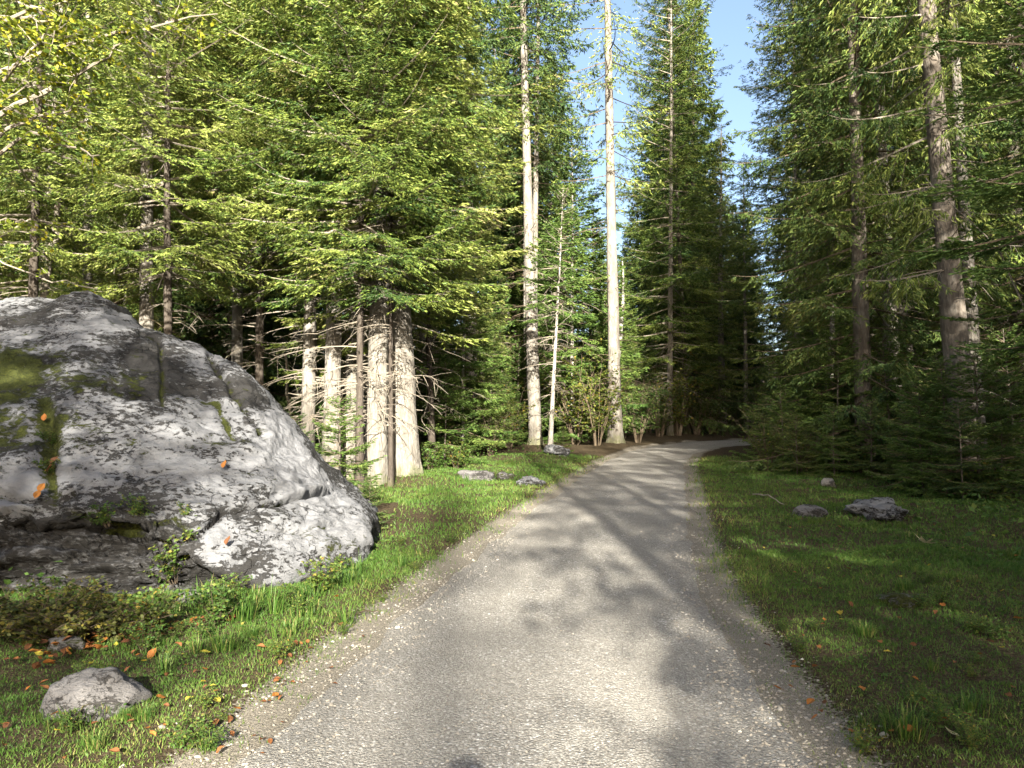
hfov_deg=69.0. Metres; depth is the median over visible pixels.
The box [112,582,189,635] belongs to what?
herb
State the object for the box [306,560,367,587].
grass tuft
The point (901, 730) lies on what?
grass tuft
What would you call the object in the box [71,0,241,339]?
spruce tree
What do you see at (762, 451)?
shrub
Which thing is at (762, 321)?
spruce tree
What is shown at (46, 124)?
spruce tree
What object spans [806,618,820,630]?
weed
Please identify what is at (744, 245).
spruce tree
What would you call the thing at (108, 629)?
shrub
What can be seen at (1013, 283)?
bare branch
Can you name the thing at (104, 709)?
grass tuft
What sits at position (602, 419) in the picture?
shrub
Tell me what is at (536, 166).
spruce tree
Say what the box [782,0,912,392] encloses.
spruce tree
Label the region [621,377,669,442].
shrub
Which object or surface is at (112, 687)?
rock
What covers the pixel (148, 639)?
herb
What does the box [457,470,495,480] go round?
rock
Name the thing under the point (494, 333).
spruce tree
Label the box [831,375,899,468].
young spruce
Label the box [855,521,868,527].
grass tuft
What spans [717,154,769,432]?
spruce tree
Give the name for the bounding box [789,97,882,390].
spruce tree
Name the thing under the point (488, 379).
young spruce
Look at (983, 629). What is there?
weed
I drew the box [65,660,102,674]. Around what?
weed
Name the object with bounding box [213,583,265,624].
grass tuft
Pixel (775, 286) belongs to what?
spruce tree
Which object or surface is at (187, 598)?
rock
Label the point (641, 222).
spruce tree
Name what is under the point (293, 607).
weed
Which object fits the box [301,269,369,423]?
spruce tree
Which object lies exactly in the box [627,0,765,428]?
spruce tree
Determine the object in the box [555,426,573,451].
young spruce
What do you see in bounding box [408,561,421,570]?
weed
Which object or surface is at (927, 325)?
spruce tree
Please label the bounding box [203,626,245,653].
grass tuft
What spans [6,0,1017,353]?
sky
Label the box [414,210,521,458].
spruce tree
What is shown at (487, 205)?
spruce tree
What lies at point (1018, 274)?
spruce tree
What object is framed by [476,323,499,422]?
spruce tree
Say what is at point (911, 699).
weed
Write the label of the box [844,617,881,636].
grass tuft
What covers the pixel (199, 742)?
grass tuft
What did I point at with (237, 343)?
spruce tree
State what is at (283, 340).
spruce tree
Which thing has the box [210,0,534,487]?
spruce tree
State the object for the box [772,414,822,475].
young spruce
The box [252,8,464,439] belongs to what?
spruce tree
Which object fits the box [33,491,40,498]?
fallen leaf
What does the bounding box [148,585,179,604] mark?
grass tuft
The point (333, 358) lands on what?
spruce tree
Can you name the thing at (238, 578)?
herb
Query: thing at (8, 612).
shrub
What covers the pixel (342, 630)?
weed
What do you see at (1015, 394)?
young spruce
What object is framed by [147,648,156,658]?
fallen leaf
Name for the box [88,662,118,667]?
weed
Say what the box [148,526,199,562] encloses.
herb
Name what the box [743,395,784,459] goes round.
young spruce
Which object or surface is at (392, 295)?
spruce tree
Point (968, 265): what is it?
spruce tree
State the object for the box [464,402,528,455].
shrub
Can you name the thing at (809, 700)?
fallen leaf
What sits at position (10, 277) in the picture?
spruce tree
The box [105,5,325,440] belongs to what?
spruce tree
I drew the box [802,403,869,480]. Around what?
young spruce
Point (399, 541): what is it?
weed
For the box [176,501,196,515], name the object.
herb
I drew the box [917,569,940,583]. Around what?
weed
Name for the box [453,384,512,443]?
shrub
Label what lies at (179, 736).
weed
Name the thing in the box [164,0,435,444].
spruce tree
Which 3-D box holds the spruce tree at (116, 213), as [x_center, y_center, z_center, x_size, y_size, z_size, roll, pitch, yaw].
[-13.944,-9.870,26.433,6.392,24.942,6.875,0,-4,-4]
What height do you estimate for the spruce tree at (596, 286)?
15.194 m
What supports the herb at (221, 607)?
on the ground at (266, 713)
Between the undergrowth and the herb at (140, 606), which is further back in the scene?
the undergrowth
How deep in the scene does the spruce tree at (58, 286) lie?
24.22 m
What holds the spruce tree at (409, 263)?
on the ground at (266, 713)
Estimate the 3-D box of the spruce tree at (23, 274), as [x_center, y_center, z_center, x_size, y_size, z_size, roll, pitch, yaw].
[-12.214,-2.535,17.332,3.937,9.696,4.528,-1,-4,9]
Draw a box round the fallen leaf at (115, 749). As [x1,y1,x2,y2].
[109,747,119,751]
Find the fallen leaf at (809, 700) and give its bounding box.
[806,698,814,703]
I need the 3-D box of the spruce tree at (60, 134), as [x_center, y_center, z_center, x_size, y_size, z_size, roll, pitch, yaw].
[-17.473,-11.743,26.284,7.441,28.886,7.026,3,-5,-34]
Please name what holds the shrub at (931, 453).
on the ground at (266, 713)
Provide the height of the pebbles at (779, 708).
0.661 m
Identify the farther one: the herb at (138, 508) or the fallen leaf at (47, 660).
the herb at (138, 508)
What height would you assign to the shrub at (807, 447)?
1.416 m
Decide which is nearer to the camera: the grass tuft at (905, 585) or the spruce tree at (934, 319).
the grass tuft at (905, 585)
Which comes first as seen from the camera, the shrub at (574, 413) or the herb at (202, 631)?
the herb at (202, 631)
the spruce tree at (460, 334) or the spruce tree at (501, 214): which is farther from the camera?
the spruce tree at (501, 214)
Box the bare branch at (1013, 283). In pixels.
[926,178,1023,307]
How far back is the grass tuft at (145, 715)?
3.72 m
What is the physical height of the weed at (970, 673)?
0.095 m
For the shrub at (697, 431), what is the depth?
35.24 m
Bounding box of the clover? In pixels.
[18,453,1023,756]
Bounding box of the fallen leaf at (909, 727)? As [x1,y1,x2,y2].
[903,724,912,730]
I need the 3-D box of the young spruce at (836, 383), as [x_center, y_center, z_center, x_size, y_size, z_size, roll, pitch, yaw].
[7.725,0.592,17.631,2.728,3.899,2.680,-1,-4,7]
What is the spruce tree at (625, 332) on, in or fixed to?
on the ground at (266, 713)
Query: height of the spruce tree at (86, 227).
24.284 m
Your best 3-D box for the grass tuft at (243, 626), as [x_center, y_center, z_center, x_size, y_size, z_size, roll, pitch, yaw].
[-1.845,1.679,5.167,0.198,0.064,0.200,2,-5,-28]
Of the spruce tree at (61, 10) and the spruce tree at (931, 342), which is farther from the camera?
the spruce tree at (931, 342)
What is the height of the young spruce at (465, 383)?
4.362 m
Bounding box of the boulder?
[0,291,380,594]
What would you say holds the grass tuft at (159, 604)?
on the ground at (266, 713)
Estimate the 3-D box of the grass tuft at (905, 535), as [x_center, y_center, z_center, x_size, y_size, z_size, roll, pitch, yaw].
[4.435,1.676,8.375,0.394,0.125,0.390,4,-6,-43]
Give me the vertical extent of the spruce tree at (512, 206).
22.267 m
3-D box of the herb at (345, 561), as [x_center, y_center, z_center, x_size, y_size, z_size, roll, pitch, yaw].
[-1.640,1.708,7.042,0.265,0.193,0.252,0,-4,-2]
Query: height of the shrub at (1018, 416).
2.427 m
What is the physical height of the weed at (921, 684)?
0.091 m
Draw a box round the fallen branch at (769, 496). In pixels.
[752,493,784,504]
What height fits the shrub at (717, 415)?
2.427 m
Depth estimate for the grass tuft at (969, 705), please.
3.80 m
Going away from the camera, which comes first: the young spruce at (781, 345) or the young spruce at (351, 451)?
the young spruce at (351, 451)
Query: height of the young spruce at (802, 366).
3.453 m
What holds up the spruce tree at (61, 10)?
on the ground at (266, 713)
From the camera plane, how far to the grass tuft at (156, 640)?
4.86 m
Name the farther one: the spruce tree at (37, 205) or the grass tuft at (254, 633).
the spruce tree at (37, 205)
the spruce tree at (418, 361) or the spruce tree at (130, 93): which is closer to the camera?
the spruce tree at (130, 93)
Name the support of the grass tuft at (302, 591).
on the ground at (266, 713)
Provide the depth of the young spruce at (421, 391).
21.84 m
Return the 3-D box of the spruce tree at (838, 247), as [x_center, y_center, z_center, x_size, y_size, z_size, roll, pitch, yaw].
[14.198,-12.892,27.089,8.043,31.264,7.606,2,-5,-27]
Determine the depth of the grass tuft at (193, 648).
4.73 m
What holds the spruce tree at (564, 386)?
on the ground at (266, 713)
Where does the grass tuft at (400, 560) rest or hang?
on the ground at (266, 713)
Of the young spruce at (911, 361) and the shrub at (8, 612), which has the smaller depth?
the shrub at (8, 612)
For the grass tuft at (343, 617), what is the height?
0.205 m
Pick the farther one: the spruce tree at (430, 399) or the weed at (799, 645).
the spruce tree at (430, 399)
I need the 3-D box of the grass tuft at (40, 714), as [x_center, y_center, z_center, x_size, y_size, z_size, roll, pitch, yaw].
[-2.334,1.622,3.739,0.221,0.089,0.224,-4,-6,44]
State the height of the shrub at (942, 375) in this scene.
3.194 m
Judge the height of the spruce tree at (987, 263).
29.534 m
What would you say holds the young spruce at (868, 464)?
on the ground at (266, 713)
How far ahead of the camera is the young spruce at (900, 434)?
14.75 m
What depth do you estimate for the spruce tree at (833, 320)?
20.57 m
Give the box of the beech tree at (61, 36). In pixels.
[0,0,240,293]
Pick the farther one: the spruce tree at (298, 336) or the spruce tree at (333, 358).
the spruce tree at (298, 336)
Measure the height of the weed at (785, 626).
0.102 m
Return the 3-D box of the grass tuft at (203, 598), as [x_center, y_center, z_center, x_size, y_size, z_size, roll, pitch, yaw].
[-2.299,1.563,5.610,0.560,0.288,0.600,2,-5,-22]
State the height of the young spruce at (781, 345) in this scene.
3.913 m
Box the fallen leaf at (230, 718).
[227,714,232,722]
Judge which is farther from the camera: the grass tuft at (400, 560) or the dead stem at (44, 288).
the dead stem at (44, 288)
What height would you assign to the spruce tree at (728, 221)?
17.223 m
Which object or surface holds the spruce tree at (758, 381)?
on the ground at (266, 713)
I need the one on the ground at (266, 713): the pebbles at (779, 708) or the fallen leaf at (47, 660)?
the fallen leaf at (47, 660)
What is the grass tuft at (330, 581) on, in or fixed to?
on the ground at (266, 713)
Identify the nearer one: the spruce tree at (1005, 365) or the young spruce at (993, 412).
the young spruce at (993, 412)
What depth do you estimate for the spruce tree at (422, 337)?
25.04 m
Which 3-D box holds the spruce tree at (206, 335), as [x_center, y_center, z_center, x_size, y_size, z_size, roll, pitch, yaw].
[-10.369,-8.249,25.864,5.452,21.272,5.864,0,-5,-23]
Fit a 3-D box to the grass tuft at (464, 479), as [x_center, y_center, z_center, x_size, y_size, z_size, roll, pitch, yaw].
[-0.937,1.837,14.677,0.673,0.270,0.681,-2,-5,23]
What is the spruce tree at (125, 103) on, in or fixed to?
on the ground at (266, 713)
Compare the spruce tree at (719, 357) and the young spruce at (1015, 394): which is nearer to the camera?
the young spruce at (1015, 394)
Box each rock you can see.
[39,667,152,721]
[47,636,86,651]
[173,589,211,602]
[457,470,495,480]
[496,471,514,480]
[516,476,545,485]
[543,444,570,456]
[790,504,828,517]
[821,478,835,486]
[843,497,908,521]
[870,593,926,608]
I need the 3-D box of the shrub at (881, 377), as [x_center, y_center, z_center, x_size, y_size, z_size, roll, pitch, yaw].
[10.745,0.412,22.318,2.744,3.460,2.701,-1,-4,13]
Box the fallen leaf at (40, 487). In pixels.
[37,483,44,490]
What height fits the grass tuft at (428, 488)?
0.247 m
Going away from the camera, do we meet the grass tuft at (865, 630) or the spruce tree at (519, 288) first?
the grass tuft at (865, 630)
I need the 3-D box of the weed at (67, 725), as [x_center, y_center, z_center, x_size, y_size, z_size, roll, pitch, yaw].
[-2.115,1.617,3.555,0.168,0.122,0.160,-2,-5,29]
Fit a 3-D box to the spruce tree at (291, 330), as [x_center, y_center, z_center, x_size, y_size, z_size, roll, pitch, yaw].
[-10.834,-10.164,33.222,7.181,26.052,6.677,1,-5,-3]
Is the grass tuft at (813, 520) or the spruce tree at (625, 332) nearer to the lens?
the grass tuft at (813, 520)
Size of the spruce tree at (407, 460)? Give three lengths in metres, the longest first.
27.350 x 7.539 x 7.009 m
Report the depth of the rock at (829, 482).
14.21 m
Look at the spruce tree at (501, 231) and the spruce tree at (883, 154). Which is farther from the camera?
the spruce tree at (501, 231)
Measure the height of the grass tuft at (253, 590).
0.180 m
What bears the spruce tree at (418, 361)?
on the ground at (266, 713)
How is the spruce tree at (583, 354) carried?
on the ground at (266, 713)
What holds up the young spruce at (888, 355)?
on the ground at (266, 713)
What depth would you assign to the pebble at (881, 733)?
3.51 m
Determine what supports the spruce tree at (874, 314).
on the ground at (266, 713)
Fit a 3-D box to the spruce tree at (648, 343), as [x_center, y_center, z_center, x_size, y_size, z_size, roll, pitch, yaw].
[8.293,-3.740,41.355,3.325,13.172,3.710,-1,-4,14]
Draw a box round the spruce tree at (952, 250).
[889,0,1023,355]
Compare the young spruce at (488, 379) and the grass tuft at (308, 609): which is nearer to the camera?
the grass tuft at (308, 609)
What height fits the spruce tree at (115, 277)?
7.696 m
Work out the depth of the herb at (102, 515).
6.39 m
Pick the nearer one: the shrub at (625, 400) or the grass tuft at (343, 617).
the grass tuft at (343, 617)
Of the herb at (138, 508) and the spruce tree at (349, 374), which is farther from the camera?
the spruce tree at (349, 374)
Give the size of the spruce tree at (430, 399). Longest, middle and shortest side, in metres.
14.399 x 5.313 x 5.308 m
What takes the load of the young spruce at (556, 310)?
on the ground at (266, 713)
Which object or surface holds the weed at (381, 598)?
on the ground at (266, 713)
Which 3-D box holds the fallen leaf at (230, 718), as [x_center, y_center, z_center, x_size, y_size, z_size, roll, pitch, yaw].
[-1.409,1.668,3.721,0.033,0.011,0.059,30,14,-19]
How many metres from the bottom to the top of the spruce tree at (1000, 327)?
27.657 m
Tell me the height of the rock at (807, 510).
0.267 m
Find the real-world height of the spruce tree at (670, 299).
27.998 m
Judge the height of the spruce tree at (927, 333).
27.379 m
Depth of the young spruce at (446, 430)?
18.89 m
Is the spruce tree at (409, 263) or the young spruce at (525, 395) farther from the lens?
the young spruce at (525, 395)
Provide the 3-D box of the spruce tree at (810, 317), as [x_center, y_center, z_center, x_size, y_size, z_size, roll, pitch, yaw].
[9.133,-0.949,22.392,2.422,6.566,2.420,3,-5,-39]
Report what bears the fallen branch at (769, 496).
on the ground at (266, 713)
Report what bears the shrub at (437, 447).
on the ground at (266, 713)
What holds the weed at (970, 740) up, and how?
on the ground at (266, 713)
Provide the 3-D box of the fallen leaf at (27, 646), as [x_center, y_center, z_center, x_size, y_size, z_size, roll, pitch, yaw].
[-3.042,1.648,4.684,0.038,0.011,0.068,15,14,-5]
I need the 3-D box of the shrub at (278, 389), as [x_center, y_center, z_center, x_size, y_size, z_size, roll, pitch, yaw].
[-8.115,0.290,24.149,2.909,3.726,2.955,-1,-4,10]
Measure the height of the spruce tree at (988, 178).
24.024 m
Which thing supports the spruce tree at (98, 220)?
on the ground at (266, 713)
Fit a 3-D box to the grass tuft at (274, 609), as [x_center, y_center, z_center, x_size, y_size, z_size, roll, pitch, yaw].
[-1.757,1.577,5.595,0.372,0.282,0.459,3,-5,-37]
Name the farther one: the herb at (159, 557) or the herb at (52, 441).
the herb at (52, 441)
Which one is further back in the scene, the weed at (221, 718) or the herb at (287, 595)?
the herb at (287, 595)
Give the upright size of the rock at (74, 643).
0.115 m
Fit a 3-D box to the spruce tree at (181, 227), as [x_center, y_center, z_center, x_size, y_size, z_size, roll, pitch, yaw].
[-12.129,-9.838,28.968,7.166,25.043,6.743,-2,-5,30]
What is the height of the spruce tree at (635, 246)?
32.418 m
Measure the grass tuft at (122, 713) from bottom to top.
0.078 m
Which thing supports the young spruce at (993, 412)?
on the ground at (266, 713)
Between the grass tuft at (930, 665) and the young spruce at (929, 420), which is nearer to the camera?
the grass tuft at (930, 665)
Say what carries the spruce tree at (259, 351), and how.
on the ground at (266, 713)
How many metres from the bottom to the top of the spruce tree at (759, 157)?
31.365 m
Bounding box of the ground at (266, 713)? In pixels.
[0,357,1023,767]
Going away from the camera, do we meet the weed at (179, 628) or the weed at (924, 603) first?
the weed at (179, 628)
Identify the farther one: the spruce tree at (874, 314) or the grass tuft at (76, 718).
the spruce tree at (874, 314)
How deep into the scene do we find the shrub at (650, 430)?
35.77 m
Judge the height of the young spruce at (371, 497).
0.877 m
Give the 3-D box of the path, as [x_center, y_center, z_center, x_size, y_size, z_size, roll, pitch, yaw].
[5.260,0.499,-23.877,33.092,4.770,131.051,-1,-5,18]
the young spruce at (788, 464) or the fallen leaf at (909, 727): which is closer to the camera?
the fallen leaf at (909, 727)
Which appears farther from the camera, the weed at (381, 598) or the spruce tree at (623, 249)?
the spruce tree at (623, 249)
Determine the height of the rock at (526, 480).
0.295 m
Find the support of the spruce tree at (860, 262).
on the ground at (266, 713)
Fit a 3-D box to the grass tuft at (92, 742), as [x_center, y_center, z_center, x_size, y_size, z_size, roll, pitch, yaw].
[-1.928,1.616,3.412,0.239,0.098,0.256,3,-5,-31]
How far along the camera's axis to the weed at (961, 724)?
3.50 m
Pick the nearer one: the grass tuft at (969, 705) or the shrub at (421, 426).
the grass tuft at (969, 705)
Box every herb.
[12,576,74,609]
[32,456,60,474]
[37,431,56,444]
[80,500,123,527]
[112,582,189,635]
[119,492,155,516]
[120,619,168,650]
[136,549,184,584]
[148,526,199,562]
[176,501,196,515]
[180,579,248,626]
[182,614,218,641]
[210,572,252,601]
[266,582,299,604]
[295,555,345,590]
[328,553,351,572]
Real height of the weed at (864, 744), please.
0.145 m
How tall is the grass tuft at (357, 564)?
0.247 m
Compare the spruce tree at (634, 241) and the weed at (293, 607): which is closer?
the weed at (293, 607)
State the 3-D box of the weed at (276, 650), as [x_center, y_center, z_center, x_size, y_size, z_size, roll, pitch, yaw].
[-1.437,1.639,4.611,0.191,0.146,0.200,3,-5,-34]
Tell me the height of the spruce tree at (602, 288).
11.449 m
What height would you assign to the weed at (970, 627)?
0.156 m
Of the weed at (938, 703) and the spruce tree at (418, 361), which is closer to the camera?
the weed at (938, 703)
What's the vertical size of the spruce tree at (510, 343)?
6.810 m
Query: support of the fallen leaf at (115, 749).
on the ground at (266, 713)
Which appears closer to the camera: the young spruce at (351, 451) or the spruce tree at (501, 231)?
the young spruce at (351, 451)
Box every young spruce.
[287,411,321,448]
[312,394,394,516]
[359,476,390,529]
[414,336,476,456]
[416,359,487,465]
[435,343,494,443]
[457,358,528,453]
[477,339,556,444]
[481,379,528,444]
[513,184,615,444]
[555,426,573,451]
[730,341,821,456]
[742,387,825,471]
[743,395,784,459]
[749,347,849,466]
[752,315,852,449]
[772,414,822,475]
[779,326,901,473]
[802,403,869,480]
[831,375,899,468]
[838,330,945,473]
[841,396,899,482]
[862,371,971,496]
[874,324,992,466]
[875,408,941,486]
[887,354,1012,498]
[893,340,1023,498]
[918,400,1012,500]
[970,405,1023,492]
[974,322,1023,476]
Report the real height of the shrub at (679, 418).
3.993 m
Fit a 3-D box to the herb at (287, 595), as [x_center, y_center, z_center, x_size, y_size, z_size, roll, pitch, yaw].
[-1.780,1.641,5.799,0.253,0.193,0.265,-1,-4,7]
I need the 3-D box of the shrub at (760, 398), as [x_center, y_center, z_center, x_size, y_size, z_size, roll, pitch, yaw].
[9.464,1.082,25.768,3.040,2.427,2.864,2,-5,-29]
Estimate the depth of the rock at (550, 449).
20.73 m
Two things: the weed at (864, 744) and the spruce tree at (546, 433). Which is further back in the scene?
the spruce tree at (546, 433)
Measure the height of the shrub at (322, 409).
2.629 m
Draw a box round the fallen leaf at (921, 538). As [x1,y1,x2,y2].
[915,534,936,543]
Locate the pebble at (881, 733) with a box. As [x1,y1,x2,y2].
[879,731,888,737]
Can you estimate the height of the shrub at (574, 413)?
4.259 m
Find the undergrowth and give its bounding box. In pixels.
[0,423,1023,596]
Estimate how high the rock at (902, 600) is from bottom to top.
0.178 m
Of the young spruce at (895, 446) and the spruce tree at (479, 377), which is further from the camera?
the spruce tree at (479, 377)
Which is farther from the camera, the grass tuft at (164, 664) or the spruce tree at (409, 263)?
the spruce tree at (409, 263)
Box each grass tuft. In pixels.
[29,702,50,721]
[38,704,101,733]
[69,723,118,752]
[90,702,120,713]
[110,704,139,721]
[128,697,162,722]
[134,590,195,621]
[139,634,176,649]
[139,640,187,674]
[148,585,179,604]
[171,573,237,614]
[177,719,233,753]
[184,627,207,653]
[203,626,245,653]
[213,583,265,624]
[232,622,255,630]
[235,580,276,603]
[236,621,267,637]
[255,574,293,614]
[267,616,315,638]
[273,576,328,604]
[281,597,326,618]
[303,573,346,593]
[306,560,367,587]
[326,595,367,625]
[342,550,375,574]
[391,551,410,566]
[416,482,442,492]
[452,473,476,482]
[805,516,816,522]
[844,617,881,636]
[847,709,889,732]
[852,692,952,742]
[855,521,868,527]
[889,573,921,590]
[894,530,919,539]
[921,657,946,670]
[930,685,1010,718]
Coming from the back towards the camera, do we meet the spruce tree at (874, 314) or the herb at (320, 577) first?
the spruce tree at (874, 314)
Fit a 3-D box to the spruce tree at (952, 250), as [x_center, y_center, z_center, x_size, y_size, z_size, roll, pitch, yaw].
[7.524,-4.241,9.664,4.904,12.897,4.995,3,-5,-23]
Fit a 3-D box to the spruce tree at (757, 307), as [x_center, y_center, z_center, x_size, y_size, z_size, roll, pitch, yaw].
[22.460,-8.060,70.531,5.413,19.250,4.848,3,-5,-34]
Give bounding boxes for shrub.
[0,574,114,639]
[0,586,174,645]
[46,590,177,642]
[217,336,291,396]
[270,366,301,415]
[281,379,365,439]
[364,379,457,427]
[415,352,474,436]
[419,442,448,468]
[441,440,474,468]
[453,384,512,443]
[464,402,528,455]
[486,380,537,449]
[540,338,607,444]
[566,353,636,445]
[603,387,658,437]
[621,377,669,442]
[629,375,696,436]
[631,356,680,432]
[643,352,712,435]
[673,380,729,434]
[691,387,740,433]
[708,392,754,432]
[723,405,799,471]
[739,377,779,423]
[741,388,794,430]
[755,412,838,472]
[822,433,887,473]
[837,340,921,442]
[884,418,980,487]
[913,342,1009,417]
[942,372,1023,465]
[953,461,1021,499]
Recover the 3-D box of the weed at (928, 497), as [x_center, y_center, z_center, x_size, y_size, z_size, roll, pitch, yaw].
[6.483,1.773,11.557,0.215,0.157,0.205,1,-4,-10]
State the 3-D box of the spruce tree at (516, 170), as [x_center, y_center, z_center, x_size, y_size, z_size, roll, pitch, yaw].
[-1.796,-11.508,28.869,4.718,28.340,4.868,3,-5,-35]
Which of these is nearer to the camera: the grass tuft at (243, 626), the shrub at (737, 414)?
the grass tuft at (243, 626)
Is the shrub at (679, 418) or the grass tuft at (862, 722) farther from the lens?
the shrub at (679, 418)
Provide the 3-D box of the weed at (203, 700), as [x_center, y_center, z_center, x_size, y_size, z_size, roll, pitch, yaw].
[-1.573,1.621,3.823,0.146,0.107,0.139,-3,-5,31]
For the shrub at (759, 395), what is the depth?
33.88 m
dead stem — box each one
[39,198,62,297]
[281,342,291,416]
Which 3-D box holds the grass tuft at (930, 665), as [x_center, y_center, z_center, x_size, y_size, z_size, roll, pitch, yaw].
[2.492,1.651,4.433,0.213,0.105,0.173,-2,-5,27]
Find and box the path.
[233,439,879,767]
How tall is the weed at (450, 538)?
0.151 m
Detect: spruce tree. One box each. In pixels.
[0,0,28,96]
[0,0,139,299]
[0,0,213,298]
[0,31,71,299]
[0,85,63,299]
[1,0,78,286]
[1,0,138,293]
[3,0,160,290]
[22,0,304,337]
[38,157,187,337]
[44,0,176,315]
[50,275,69,295]
[62,10,173,294]
[65,0,174,303]
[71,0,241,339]
[98,14,275,381]
[101,0,359,403]
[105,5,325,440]
[135,0,265,365]
[136,0,295,388]
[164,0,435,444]
[171,0,493,471]
[203,0,507,478]
[204,0,500,489]
[206,0,566,476]
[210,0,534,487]
[246,278,325,386]
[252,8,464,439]
[254,100,291,390]
[258,0,500,487]
[288,300,319,422]
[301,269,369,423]
[368,20,538,459]
[411,0,514,445]
[412,56,519,436]
[413,21,519,425]
[413,309,457,427]
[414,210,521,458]
[444,0,534,444]
[458,0,565,431]
[462,100,521,402]
[467,0,599,444]
[476,54,522,346]
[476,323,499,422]
[484,0,600,410]
[486,138,604,431]
[489,3,568,439]
[491,295,523,430]
[495,112,652,442]
[506,59,585,401]
[538,299,561,434]
[539,0,677,443]
[545,325,569,432]
[549,205,645,436]
[557,301,607,438]
[584,238,607,361]
[585,261,652,437]
[595,0,759,435]
[604,0,763,436]
[617,1,717,416]
[617,233,637,329]
[618,178,647,402]
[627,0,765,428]
[635,203,691,431]
[638,126,699,392]
[686,159,723,394]
[687,124,762,430]
[704,193,742,411]
[713,0,850,419]
[717,0,882,408]
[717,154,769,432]
[717,198,778,427]
[719,0,1019,474]
[723,204,762,401]
[741,201,772,381]
[748,0,907,343]
[760,0,1000,461]
[762,51,820,382]
[769,0,1016,382]
[774,246,853,441]
[778,50,817,381]
[778,256,854,461]
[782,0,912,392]
[783,25,938,402]
[788,0,1019,417]
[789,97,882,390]
[794,0,1023,483]
[844,11,992,395]
[863,0,1023,450]
[865,0,1023,459]
[876,87,981,413]
[882,0,1023,464]
[891,0,1023,390]
[914,5,985,422]
[935,0,1018,402]
[968,5,1023,346]
[986,291,1013,445]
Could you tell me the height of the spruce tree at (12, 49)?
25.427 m
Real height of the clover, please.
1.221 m
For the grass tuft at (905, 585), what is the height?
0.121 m
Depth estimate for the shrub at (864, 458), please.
16.43 m
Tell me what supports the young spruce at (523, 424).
on the ground at (266, 713)
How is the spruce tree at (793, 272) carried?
on the ground at (266, 713)
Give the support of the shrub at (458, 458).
on the ground at (266, 713)
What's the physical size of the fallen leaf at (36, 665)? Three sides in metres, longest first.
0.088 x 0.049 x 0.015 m
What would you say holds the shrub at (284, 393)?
on the ground at (266, 713)
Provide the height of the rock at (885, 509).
0.501 m
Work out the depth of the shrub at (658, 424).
33.31 m
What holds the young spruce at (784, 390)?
on the ground at (266, 713)
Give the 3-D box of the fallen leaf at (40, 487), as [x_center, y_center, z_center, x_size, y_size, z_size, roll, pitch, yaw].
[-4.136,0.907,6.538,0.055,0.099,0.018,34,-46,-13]
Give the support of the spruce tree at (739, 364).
on the ground at (266, 713)
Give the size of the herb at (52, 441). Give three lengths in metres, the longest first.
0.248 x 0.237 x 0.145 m
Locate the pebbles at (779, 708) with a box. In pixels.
[119,487,956,767]
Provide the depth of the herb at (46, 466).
6.85 m
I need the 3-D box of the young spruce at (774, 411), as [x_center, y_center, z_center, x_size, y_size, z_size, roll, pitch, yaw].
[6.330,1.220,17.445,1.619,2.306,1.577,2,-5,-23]
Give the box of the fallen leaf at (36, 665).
[32,661,40,668]
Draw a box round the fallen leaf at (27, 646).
[24,644,31,649]
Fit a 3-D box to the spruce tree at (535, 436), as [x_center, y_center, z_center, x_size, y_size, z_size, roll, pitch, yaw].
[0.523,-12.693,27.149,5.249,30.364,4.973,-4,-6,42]
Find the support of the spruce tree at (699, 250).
on the ground at (266, 713)
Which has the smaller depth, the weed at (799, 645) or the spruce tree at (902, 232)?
the weed at (799, 645)
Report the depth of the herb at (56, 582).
5.50 m
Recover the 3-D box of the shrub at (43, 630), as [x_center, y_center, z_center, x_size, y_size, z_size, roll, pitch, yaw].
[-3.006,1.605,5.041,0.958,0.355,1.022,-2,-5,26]
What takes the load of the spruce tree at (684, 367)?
on the ground at (266, 713)
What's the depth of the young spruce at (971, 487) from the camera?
12.28 m
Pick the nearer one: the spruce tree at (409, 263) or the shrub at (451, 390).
the spruce tree at (409, 263)
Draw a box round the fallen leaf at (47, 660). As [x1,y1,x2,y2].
[43,659,55,662]
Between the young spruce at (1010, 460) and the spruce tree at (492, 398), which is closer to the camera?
the young spruce at (1010, 460)
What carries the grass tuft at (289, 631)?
on the ground at (266, 713)
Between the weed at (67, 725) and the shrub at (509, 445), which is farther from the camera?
the shrub at (509, 445)
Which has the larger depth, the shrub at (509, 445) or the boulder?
the shrub at (509, 445)
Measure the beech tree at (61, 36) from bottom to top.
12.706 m
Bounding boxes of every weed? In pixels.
[48,707,85,735]
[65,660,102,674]
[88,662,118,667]
[155,711,212,752]
[171,620,184,630]
[190,722,229,752]
[191,687,220,709]
[213,706,234,721]
[265,636,293,659]
[286,594,315,616]
[336,621,353,635]
[378,592,387,601]
[395,536,406,543]
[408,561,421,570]
[444,531,459,543]
[775,617,794,632]
[784,632,815,653]
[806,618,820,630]
[840,721,886,755]
[901,688,922,703]
[907,593,933,610]
[907,682,931,699]
[907,688,960,724]
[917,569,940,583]
[922,494,936,500]
[945,710,987,736]
[950,723,990,749]
[954,611,990,633]
[955,662,980,677]
[967,617,990,633]
[979,616,1018,642]
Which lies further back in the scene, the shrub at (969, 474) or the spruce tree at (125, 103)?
the spruce tree at (125, 103)
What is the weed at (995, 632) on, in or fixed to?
on the ground at (266, 713)
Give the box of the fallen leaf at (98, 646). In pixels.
[95,644,102,648]

